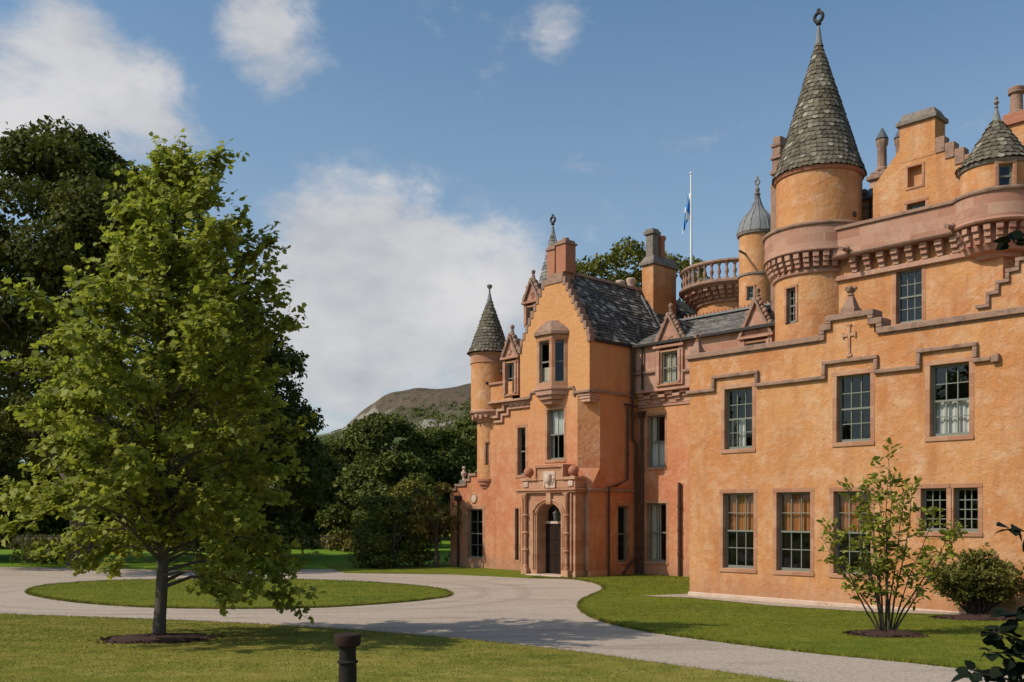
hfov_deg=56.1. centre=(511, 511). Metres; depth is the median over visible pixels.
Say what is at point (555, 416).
window
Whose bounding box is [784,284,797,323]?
window
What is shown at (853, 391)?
window
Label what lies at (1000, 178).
window
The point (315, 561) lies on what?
ground
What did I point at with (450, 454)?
background tree
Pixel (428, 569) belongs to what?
castle verge
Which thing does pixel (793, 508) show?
window
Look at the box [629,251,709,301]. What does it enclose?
roofline tree
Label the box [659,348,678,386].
window
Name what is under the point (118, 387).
young tree
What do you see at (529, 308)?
window
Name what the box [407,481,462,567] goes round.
tree
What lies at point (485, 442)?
window
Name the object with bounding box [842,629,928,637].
mulch bed
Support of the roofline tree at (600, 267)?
on the ground at (315, 561)
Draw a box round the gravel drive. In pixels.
[0,567,1023,681]
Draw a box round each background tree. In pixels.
[0,449,68,537]
[31,415,137,532]
[250,430,338,529]
[294,451,355,538]
[313,439,370,509]
[314,462,382,535]
[333,412,441,517]
[348,450,446,543]
[393,426,476,530]
[439,414,476,523]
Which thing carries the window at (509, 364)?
in the castle
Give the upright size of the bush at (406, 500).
4.085 m
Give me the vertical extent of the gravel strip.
0.238 m
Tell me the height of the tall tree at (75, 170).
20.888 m
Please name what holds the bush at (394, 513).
on the castle verge
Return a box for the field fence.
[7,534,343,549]
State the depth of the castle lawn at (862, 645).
19.53 m
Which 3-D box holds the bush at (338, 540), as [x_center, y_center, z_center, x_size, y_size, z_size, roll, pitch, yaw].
[-11.207,2.029,64.018,2.285,1.755,2.019,0,0,37]
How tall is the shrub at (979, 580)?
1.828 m
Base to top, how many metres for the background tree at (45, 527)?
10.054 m
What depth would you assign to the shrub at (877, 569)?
17.69 m
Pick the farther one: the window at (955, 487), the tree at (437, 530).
the tree at (437, 530)
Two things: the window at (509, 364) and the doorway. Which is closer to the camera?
the doorway
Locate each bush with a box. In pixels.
[8,537,98,564]
[324,530,352,550]
[340,526,375,551]
[344,549,375,567]
[348,494,406,552]
[354,503,426,567]
[366,555,392,568]
[383,480,444,548]
[387,487,441,566]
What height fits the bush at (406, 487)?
5.075 m
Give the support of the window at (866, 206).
in the castle
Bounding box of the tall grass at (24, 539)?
[0,533,341,548]
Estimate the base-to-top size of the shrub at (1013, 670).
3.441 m
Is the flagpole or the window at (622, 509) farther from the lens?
the flagpole
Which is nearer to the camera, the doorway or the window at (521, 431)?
the doorway
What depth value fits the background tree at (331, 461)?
78.97 m
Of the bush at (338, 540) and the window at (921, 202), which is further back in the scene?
the bush at (338, 540)
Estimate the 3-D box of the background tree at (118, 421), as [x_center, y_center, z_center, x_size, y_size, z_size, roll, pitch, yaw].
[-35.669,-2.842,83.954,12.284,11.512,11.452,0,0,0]
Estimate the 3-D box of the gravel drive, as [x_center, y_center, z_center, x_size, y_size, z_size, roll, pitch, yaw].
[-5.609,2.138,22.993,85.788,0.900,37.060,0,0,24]
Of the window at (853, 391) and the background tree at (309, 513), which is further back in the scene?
the background tree at (309, 513)
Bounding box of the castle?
[449,8,1023,613]
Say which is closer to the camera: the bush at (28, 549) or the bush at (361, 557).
the bush at (361, 557)
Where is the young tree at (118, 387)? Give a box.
[0,128,326,633]
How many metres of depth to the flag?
43.22 m
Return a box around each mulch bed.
[87,632,222,643]
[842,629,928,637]
[928,614,1015,620]
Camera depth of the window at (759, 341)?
35.11 m
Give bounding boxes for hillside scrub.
[314,399,474,451]
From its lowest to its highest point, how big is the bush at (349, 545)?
2.066 m
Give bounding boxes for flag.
[682,193,689,233]
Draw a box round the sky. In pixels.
[0,0,1023,463]
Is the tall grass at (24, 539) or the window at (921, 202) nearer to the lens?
the window at (921, 202)
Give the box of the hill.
[270,383,475,506]
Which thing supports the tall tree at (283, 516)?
on the ground at (315, 561)
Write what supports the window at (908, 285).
in the castle
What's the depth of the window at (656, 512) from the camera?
39.24 m
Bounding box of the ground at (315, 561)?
[0,530,449,570]
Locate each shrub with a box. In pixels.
[813,437,967,629]
[923,542,1023,613]
[951,231,1023,681]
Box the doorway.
[515,464,587,576]
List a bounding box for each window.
[464,505,484,562]
[484,441,489,463]
[505,360,519,397]
[515,424,527,477]
[526,304,532,324]
[534,320,569,404]
[544,405,565,462]
[616,503,629,564]
[644,500,668,564]
[645,412,666,469]
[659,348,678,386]
[719,489,756,573]
[720,382,755,453]
[745,284,755,299]
[745,338,767,345]
[772,487,813,576]
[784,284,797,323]
[829,486,874,579]
[832,368,874,446]
[862,203,872,219]
[892,265,925,324]
[904,196,928,210]
[916,483,975,535]
[925,356,973,441]
[949,483,982,536]
[994,159,1016,185]
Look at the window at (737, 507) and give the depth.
28.32 m
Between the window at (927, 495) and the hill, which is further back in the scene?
the hill
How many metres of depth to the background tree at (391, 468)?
68.87 m
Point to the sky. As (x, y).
(412, 158)
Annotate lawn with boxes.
[0,614,786,681]
[32,579,447,608]
[532,574,1023,674]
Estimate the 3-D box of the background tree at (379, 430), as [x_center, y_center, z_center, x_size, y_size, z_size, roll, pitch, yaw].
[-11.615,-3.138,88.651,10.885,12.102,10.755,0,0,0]
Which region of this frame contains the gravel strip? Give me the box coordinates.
[647,594,965,613]
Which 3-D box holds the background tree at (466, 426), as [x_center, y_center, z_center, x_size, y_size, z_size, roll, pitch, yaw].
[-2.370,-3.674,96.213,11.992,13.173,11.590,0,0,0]
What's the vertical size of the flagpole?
5.496 m
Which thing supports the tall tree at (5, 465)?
on the ground at (315, 561)
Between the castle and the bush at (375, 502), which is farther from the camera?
the bush at (375, 502)
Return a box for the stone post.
[334,633,360,681]
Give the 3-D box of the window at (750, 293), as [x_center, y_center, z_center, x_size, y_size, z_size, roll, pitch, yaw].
[9.856,-8.750,38.827,0.760,1.000,1.124,0,0,36]
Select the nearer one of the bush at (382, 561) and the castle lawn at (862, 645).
the castle lawn at (862, 645)
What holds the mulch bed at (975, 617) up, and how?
on the castle lawn at (862, 645)
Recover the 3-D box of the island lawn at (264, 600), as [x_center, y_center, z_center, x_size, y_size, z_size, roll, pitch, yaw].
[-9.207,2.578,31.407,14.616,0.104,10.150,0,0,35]
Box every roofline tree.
[576,236,645,288]
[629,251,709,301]
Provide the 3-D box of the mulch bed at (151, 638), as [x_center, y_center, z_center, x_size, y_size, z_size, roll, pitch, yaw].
[-6.102,2.162,16.526,2.184,0.148,1.993,0,0,0]
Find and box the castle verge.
[324,564,533,577]
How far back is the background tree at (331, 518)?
72.59 m
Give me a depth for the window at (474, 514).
44.43 m
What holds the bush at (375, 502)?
on the ground at (315, 561)
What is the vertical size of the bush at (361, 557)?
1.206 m
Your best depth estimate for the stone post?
8.13 m
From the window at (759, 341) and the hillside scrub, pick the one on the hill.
the hillside scrub
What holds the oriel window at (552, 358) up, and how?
in the castle
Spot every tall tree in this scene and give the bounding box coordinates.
[0,115,288,566]
[0,447,29,549]
[126,298,334,557]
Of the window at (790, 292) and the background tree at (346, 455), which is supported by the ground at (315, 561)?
the background tree at (346, 455)
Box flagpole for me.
[690,172,692,283]

